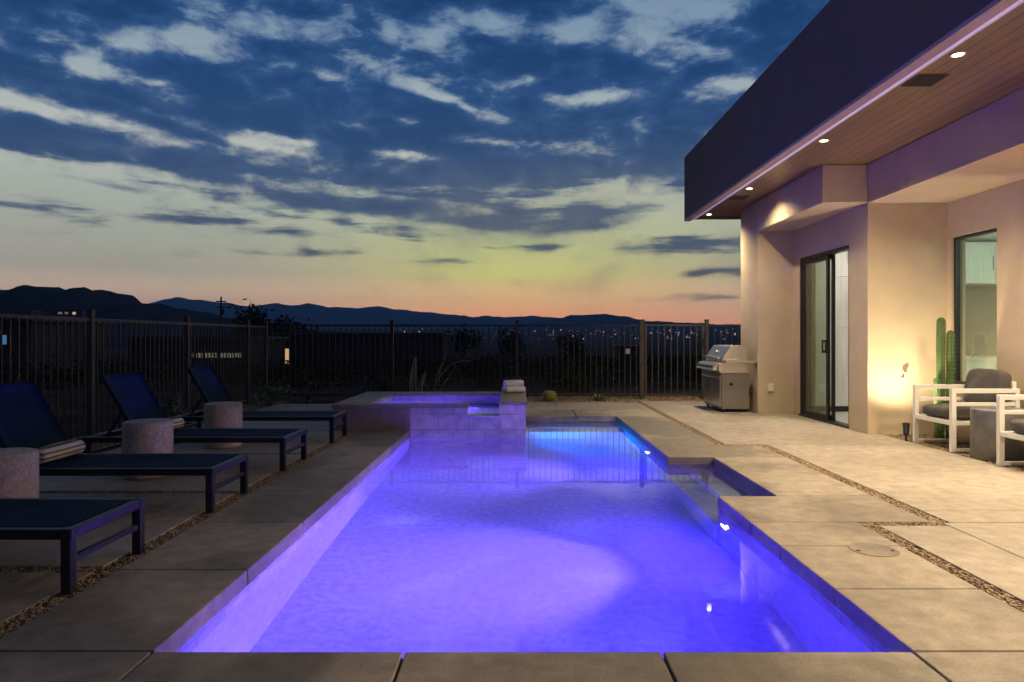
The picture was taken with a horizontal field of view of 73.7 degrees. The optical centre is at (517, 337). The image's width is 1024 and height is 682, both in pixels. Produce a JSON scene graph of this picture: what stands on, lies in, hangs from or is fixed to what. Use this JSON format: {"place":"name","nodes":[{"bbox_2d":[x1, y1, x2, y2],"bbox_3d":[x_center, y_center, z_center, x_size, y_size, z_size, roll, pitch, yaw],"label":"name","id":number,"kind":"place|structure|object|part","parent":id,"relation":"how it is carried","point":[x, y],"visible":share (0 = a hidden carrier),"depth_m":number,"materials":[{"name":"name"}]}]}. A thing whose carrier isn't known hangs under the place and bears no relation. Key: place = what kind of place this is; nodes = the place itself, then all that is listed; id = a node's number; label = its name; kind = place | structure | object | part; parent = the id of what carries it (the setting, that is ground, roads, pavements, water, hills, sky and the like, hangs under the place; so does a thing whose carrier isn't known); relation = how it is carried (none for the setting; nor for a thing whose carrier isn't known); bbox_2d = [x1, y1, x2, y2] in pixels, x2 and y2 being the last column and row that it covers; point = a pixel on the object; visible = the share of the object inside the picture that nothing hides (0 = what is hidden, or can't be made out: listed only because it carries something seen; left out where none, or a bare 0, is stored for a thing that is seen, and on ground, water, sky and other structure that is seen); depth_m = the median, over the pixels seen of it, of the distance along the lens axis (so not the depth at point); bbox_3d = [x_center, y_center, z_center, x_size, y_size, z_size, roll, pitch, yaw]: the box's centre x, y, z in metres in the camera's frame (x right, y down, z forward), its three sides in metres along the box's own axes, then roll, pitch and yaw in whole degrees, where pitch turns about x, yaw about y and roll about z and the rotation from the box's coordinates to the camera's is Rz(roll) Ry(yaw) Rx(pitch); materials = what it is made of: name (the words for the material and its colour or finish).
{"place":"outdoors","nodes":[
{"label":"outdoors","id":0,"kind":"place"},
{"bbox_2d":[0,285,339,347],"bbox_3d":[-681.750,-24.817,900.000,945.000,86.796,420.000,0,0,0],"label":"hill","id":1,"kind":"structure","parent":0,"point":[104,304],"depth_m":803.69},
{"bbox_2d":[0,404,347,624],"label":"lounger terrace","id":2,"kind":"structure","parent":0,"point":[20,592],"depth_m":5.24,"materials":[{"name":"concrete"}]},
{"bbox_2d":[0,447,38,497],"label":"side table","id":3,"kind":"object","parent":2,"relation":"on","point":[19,472],"visible":0.64,"depth_m":4.40,"materials":[{"name":"concrete"}]},
{"bbox_2d":[0,497,144,594],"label":"sun lounger","id":4,"kind":"object","parent":2,"relation":"on","point":[40,518],"visible":1,"depth_m":3.58,"materials":[{"name":"paint"}]},
{"bbox_2d":[0,381,248,512],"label":"sun lounger","id":5,"kind":"object","parent":2,"relation":"on","point":[28,419],"visible":0.72,"depth_m":5.14,"materials":[{"name":"paint"}]},
{"bbox_2d":[37,439,85,463],"bbox_3d":[-3.487,0.863,5.189,0.118,0.122,0.520,0,0,-3],"label":"rolled towel","id":6,"kind":"object","parent":5,"relation":"on","point":[56,451],"visible":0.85,"depth_m":5.16,"materials":[{"name":"white fabric"}]},
{"bbox_2d":[122,418,173,479],"bbox_3d":[-3.330,0.999,6.160,0.410,0.500,0.410,0,0,-7],"label":"side table","id":7,"kind":"object","parent":2,"relation":"on","point":[151,435],"visible":0.65,"depth_m":6.00,"materials":[{"name":"concrete"}]},
{"bbox_2d":[83,371,306,470],"bbox_3d":[-3.108,0.797,6.698,1.899,0.900,0.664,0,0,0],"label":"sun lounger","id":8,"kind":"object","parent":2,"relation":"on","point":[132,395],"visible":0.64,"depth_m":6.60,"materials":[{"name":"paint"}]},
{"bbox_2d":[167,417,184,428],"bbox_3d":[-3.464,0.863,6.720,0.118,0.122,0.520,0,0,2],"label":"rolled towel","id":9,"kind":"object","parent":8,"relation":"on","point":[178,422],"visible":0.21,"depth_m":6.88,"materials":[{"name":"white fabric"}]},
{"bbox_2d":[204,401,242,448],"bbox_3d":[-3.370,0.999,7.830,0.410,0.500,0.410,0,0,-15],"label":"side table","id":10,"kind":"object","parent":2,"relation":"on","point":[226,414],"visible":0.81,"depth_m":7.66,"materials":[{"name":"concrete"}]},
{"bbox_2d":[174,365,346,443],"bbox_3d":[-3.114,0.797,8.370,1.899,0.900,0.664,0,0,-1],"label":"sun lounger","id":11,"kind":"object","parent":2,"relation":"on","point":[208,383],"visible":0.73,"depth_m":8.26,"materials":[{"name":"paint"}]},
{"bbox_2d":[0,0,829,421],"label":"sky","id":12,"kind":"structure","parent":0,"point":[470,158],"materials":[{"name":"blue"}]},
{"bbox_2d":[142,297,739,329],"bbox_3d":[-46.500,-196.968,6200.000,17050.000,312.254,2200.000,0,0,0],"label":"mountains","id":13,"kind":"structure","parent":0,"point":[324,315],"depth_m":5550.58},
{"bbox_2d":[2,329,959,681],"bbox_3d":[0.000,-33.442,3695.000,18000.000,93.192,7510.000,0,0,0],"label":"ground","id":14,"kind":"structure","parent":0,"point":[676,341],"depth_m":23.36,"materials":[{"name":"soil"}]},
{"bbox_2d":[14,310,41,315],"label":"neighbour house","id":15,"kind":"structure","parent":14,"relation":"on","point":[27,312],"depth_m":420.00,"materials":[{"name":"paint"}]},
{"bbox_2d":[2,318,116,382],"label":"neighbour house","id":16,"kind":"structure","parent":14,"relation":"on","point":[22,338],"depth_m":43.41,"materials":[{"name":"paint"}]},
{"bbox_2d":[2,334,7,345],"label":"window","id":17,"kind":"structure","parent":16,"relation":"in","point":[4,336],"depth_m":41.89,"materials":[{"name":"blue glass"}]},
{"bbox_2d":[52,309,86,317],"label":"neighbour house","id":18,"kind":"structure","parent":14,"relation":"on","point":[81,313],"depth_m":420.00,"materials":[{"name":"paint"}]},
{"bbox_2d":[0,310,267,447],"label":"iron fence","id":19,"kind":"object","parent":14,"relation":"on","point":[91,319],"visible":0.69,"depth_m":8.80,"materials":[{"name":"metal"}]},
{"bbox_2d":[121,336,288,372],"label":"neighbour house","id":20,"kind":"structure","parent":14,"relation":"on","point":[177,349],"depth_m":58.00,"materials":[{"name":"paint"}]},
{"bbox_2d":[235,352,241,358],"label":"window","id":21,"kind":"structure","parent":20,"relation":"in","point":[235,352],"depth_m":57.88,"materials":[{"name":"white glass"}]},
{"bbox_2d":[216,297,225,335],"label":"utility pole","id":22,"kind":"object","parent":14,"relation":"on","point":[221,309],"visible":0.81,"depth_m":159.80,"materials":[{"name":"brown wood"}]},
{"bbox_2d":[209,298,294,335],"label":"desert tree","id":23,"kind":"object","parent":14,"relation":"on","point":[258,319],"visible":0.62,"depth_m":94.23,"materials":[{"name":"green plant"}]},
{"bbox_2d":[268,305,319,332],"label":"desert tree","id":24,"kind":"object","parent":14,"relation":"on","point":[288,323],"visible":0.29,"depth_m":99.93,"materials":[{"name":"green plant"}]},
{"bbox_2d":[2,344,704,389],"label":"desert scrub","id":25,"kind":"object","parent":14,"relation":"on","point":[482,368],"visible":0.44,"depth_m":21.12,"materials":[{"name":"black plant"}]},
{"bbox_2d":[257,333,453,369],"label":"neighbour house","id":26,"kind":"structure","parent":14,"relation":"on","point":[366,346],"depth_m":70.00,"materials":[{"name":"paint"}]},
{"bbox_2d":[285,348,290,364],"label":"window","id":27,"kind":"structure","parent":26,"relation":"in","point":[286,349],"depth_m":69.88,"materials":[{"name":"yellow"}]},
{"bbox_2d":[355,372,407,393],"bbox_3d":[-3.020,1.059,15.314,1.542,0.635,1.467,0,0,0],"label":"yucca","id":28,"kind":"object","parent":14,"relation":"on","point":[383,385],"visible":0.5,"depth_m":15.31,"materials":[{"name":"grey plant"}]},
{"bbox_2d":[81,396,703,452],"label":"fence gravel","id":29,"kind":"structure","parent":14,"relation":"on","point":[246,407],"depth_m":13.66,"materials":[{"name":"brown gravel"}]},
{"bbox_2d":[160,396,190,424],"bbox_3d":[-4.721,1.036,9.427,0.496,0.480,0.637,0,0,0],"label":"flowering shrub","id":30,"kind":"object","parent":29,"relation":"on","point":[170,405],"visible":0.59,"depth_m":9.31,"materials":[{"name":"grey plant"}]},
{"bbox_2d":[249,381,294,406],"bbox_3d":[-4.534,1.039,12.536,0.836,0.489,0.606,0,0,39],"label":"flowering shrub","id":31,"kind":"object","parent":29,"relation":"on","point":[275,392],"visible":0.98,"depth_m":12.54,"materials":[{"name":"green plant"}]},
{"bbox_2d":[541,391,556,400],"bbox_3d":[0.639,1.158,13.549,0.337,0.225,0.337,0,0,0],"label":"barrel cactus","id":32,"kind":"object","parent":29,"relation":"on","point":[549,395],"visible":1,"depth_m":13.47,"materials":[{"name":"green plant"}]},
{"bbox_2d":[589,394,608,400],"bbox_3d":[1.646,1.183,13.614,0.466,0.183,0.392,0,0,0],"label":"agave","id":33,"kind":"object","parent":29,"relation":"on","point":[598,397],"visible":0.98,"depth_m":13.58,"materials":[{"name":"green plant"}]},
{"bbox_2d":[409,357,425,391],"bbox_3d":[-2.186,0.890,14.988,0.399,0.920,0.095,0,0,0],"label":"columnar cactus","id":34,"kind":"object","parent":14,"relation":"on","point":[411,386],"visible":0.58,"depth_m":14.99,"materials":[{"name":"green plant"}]},
{"bbox_2d":[331,392,526,436],"bbox_3d":[-1.192,1.558,10.341,2.655,1.380,2.218,0,0,0],"label":"raised spa","id":35,"kind":"object","parent":14,"relation":"on","point":[459,414],"visible":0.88,"depth_m":9.26,"materials":[{"name":"stone"}]},
{"bbox_2d":[505,386,525,392],"bbox_3d":[-0.030,0.810,10.688,0.320,0.104,0.101,0,0,-24],"label":"rolled towel","id":36,"kind":"object","parent":35,"relation":"on","point":[513,389],"visible":1,"depth_m":10.65,"materials":[{"name":"white fabric"}]},
{"bbox_2d":[424,354,470,391],"bbox_3d":[-1.577,0.845,15.202,1.112,0.978,0.153,0,0,0],"label":"dry stalk plant","id":37,"kind":"object","parent":14,"relation":"on","point":[435,386],"visible":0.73,"depth_m":15.19,"materials":[{"name":"brown plant"}]},
{"bbox_2d":[268,320,639,394],"bbox_3d":[-1.280,0.500,13.900,7.575,1.700,0.075,0,0,0],"label":"iron fence","id":38,"kind":"object","parent":14,"relation":"on","point":[392,325],"visible":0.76,"depth_m":13.89,"materials":[{"name":"brown metal"}]},
{"bbox_2d":[444,323,486,358],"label":"desert tree","id":39,"kind":"object","parent":14,"relation":"on","point":[468,340],"visible":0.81,"depth_m":79.53,"materials":[{"name":"green plant"}]},
{"bbox_2d":[0,409,1023,681],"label":"pool coping","id":40,"kind":"object","parent":14,"relation":"on","point":[150,613],"visible":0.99,"depth_m":3.18,"materials":[{"name":"concrete"}]},
{"bbox_2d":[848,542,899,556],"bbox_3d":[2.100,1.248,4.020,0.272,0.003,0.272,0,0,0],"label":"skimmer lid","id":41,"kind":"object","parent":40,"relation":"on","point":[875,549],"visible":1,"depth_m":4.02,"materials":[{"name":"plastic"}]},
{"bbox_2d":[495,326,531,368],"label":"desert tree","id":42,"kind":"object","parent":14,"relation":"on","point":[508,348],"visible":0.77,"depth_m":74.36,"materials":[{"name":"green plant"}]},
{"bbox_2d":[552,328,587,364],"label":"desert tree","id":43,"kind":"object","parent":14,"relation":"on","point":[576,347],"visible":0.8,"depth_m":59.45,"materials":[{"name":"green plant"}]},
{"bbox_2d":[610,345,638,360],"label":"neighbour house","id":44,"kind":"structure","parent":14,"relation":"on","point":[627,350],"depth_m":110.00,"materials":[{"name":"paint"}]},
{"bbox_2d":[625,348,629,353],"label":"window","id":45,"kind":"structure","parent":44,"relation":"in","point":[627,350],"depth_m":109.88,"materials":[{"name":"white glass"}]},
{"bbox_2d":[639,319,708,399],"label":"metal gate","id":46,"kind":"structure","parent":14,"relation":"on","point":[705,340],"depth_m":13.88,"materials":[{"name":"metal"}]},
{"bbox_2d":[710,325,740,344],"bbox_3d":[5.185,0.500,13.900,2.505,1.700,0.075,0,0,0],"label":"iron fence","id":47,"kind":"object","parent":14,"relation":"on","point":[726,333],"visible":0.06,"depth_m":13.89,"materials":[{"name":"brown metal"}]},
{"bbox_2d":[526,401,1023,603],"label":"patio slab","id":48,"kind":"structure","parent":14,"relation":"on","point":[976,505],"depth_m":6.19,"materials":[{"name":"concrete"}]},
{"bbox_2d":[696,345,756,411],"bbox_3d":[3.613,0.690,11.866,0.714,1.114,1.232,0,0,0],"label":"gas grill","id":49,"kind":"object","parent":48,"relation":"on","point":[725,368],"visible":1,"depth_m":11.43,"materials":[{"name":"silver metal"}]},
{"bbox_2d":[702,372,711,403],"bbox_3d":[3.387,0.893,12.195,0.065,0.530,0.490,0,0,0],"label":"door","id":50,"kind":"structure","parent":49,"relation":"in","point":[707,379],"depth_m":12.13,"materials":[{"name":"silver metal"}]},
{"bbox_2d":[710,374,720,406],"bbox_3d":[3.387,0.893,11.695,0.065,0.530,0.490,0,0,0],"label":"door","id":51,"kind":"structure","parent":49,"relation":"in","point":[716,379],"depth_m":11.65,"materials":[{"name":"silver metal"}]},
{"bbox_2d":[684,0,1023,438],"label":"modern house","id":52,"kind":"structure","parent":14,"relation":"on","point":[881,142],"depth_m":8.77,"materials":[{"name":"beige paint"}]},
{"bbox_2d":[799,245,848,428],"bbox_3d":[4.590,-0.012,10.180,0.200,2.525,1.640,0,0,0],"label":"sliding door","id":53,"kind":"structure","parent":52,"relation":"in","point":[805,263],"depth_m":10.34,"materials":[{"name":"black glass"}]},
{"bbox_2d":[954,228,996,383],"bbox_3d":[5.640,-0.348,8.355,0.120,1.875,0.830,0,0,0],"label":"window","id":54,"kind":"structure","parent":52,"relation":"in","point":[958,241],"depth_m":8.74,"materials":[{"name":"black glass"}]},
{"bbox_2d":[965,243,996,285],"bbox_3d":[8.410,-1.255,11.727,1.980,0.690,0.466,0,0,0],"label":"cabinet","id":55,"kind":"object","parent":52,"relation":"attached to","point":[980,264],"visible":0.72,"depth_m":11.53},
{"bbox_3d":[7.750,-1.255,11.521,0.652,0.672,0.054,0,0,0],"label":"door","id":56,"kind":"part","parent":55,"relation":"part of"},
{"bbox_3d":[8.410,-1.255,11.521,0.652,0.672,0.054,0,0,0],"label":"door","id":57,"kind":"part","parent":55,"relation":"part of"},
{"bbox_2d":[965,357,996,380],"bbox_3d":[8.425,0.784,11.602,2.050,0.905,0.716,0,0,0],"label":"base cabinet","id":58,"kind":"object","parent":52,"relation":"on","point":[971,363],"visible":0.09,"depth_m":11.28,"materials":[{"name":"stone"}]},
{"bbox_2d":[971,332,987,356],"bbox_3d":[7.735,0.117,11.385,0.266,0.428,0.104,0,0,0],"label":"kitchen faucet","id":59,"kind":"object","parent":58,"relation":"on","point":[972,343],"visible":1,"depth_m":11.41,"materials":[{"name":"metal"}]},
{"bbox_3d":[7.758,0.803,11.271,0.669,0.849,0.054,0,0,0],"label":"door","id":60,"kind":"part","parent":58,"relation":"part of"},
{"bbox_2d":[884,434,1023,471],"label":"gravel bed","id":61,"kind":"object","parent":14,"relation":"on","point":[943,446],"visible":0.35,"depth_m":8.00,"materials":[{"name":"gravel"}]},
{"bbox_2d":[902,422,909,440],"bbox_3d":[4.714,1.144,8.282,0.078,0.231,0.122,0,0,41],"label":"ground spotlight","id":62,"kind":"object","parent":61,"relation":"in","point":[906,427],"visible":0.98,"depth_m":8.25,"materials":[{"name":"black metal"}]},
{"bbox_2d":[933,317,954,438],"bbox_3d":[5.234,0.510,8.436,0.288,1.520,0.259,0,0,0],"label":"columnar cactus","id":63,"kind":"object","parent":61,"relation":"on","point":[945,346],"visible":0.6,"depth_m":8.38,"materials":[{"name":"green plant"}]},
{"bbox_2d":[913,368,1019,451],"bbox_3d":[5.090,0.800,7.780,0.740,0.892,0.740,0,0,0],"label":"patio armchair","id":64,"kind":"object","parent":61,"relation":"on","point":[982,387],"visible":0.69,"depth_m":7.62,"materials":[{"name":"grey fabric"}]},
{"bbox_2d":[970,406,1023,461],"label":"drum table","id":65,"kind":"object","parent":61,"relation":"on","point":[982,432],"visible":0.63,"depth_m":6.88,"materials":[{"name":"concrete"}]},
{"bbox_2d":[996,395,1023,465],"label":"patio armchair","id":66,"kind":"object","parent":61,"relation":"on","point":[1017,429],"visible":1,"depth_m":6.62,"materials":[{"name":"grey fabric"}]},
{"bbox_2d":[0,403,1023,638],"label":"gravel","id":67,"kind":"structure","parent":0,"point":[25,616],"depth_m":4.29,"materials":[{"name":"grey gravel"}]},
{"bbox_2d":[176,422,887,658],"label":"pool water","id":68,"kind":"structure","parent":0,"point":[578,537],"depth_m":3.99,"materials":[{"name":"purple liquid"}]},
{"bbox_2d":[481,314,740,329],"bbox_3d":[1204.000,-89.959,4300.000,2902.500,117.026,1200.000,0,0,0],"label":"ridge","id":69,"kind":"structure","parent":0,"point":[600,319],"depth_m":3898.73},
{"bbox_2d":[811,251,847,411],"bbox_3d":[6.150,-0.206,11.627,2.400,2.887,0.666,0,0,0],"label":"tall cabinet","id":70,"kind":"object","parent":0,"point":[818,335],"visible":0.02,"depth_m":11.33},
{"bbox_3d":[5.250,0.482,11.321,0.592,1.297,0.054,0,0,0],"label":"door","id":71,"kind":"part","parent":70,"relation":"part of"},
{"bbox_3d":[5.250,-0.590,11.321,0.592,0.832,0.054,0,0,0],"label":"door","id":72,"kind":"part","parent":70,"relation":"part of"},
{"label":"door","id":73,"kind":"part","parent":70,"relation":"part of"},
{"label":"pool shell","id":74,"kind":"structure","parent":0,"visible":0},
{"bbox_2d":[203,422,883,647],"bbox_3d":[0.300,1.424,6.798,3.524,0.172,8.169,0,0,0],"label":"pool waterline tile","id":75,"kind":"object","parent":74,"relation":"attached to","point":[740,526],"visible":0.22,"depth_m":4.25,"materials":[{"name":"blue tile"}]},
{"bbox_3d":[-0.074,0.810,10.785,0.320,0.104,0.101,0,0,-21],"label":"rolled towel","id":76,"kind":"object","parent":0,"visible":0},
{"bbox_2d":[503,380,523,386],"bbox_3d":[-0.056,0.718,10.746,0.320,0.104,0.101,0,0,-26],"label":"rolled towel","id":77,"kind":"object","parent":76,"relation":"on","point":[513,382],"visible":1,"depth_m":10.71,"materials":[{"name":"white fabric"}]}
]}

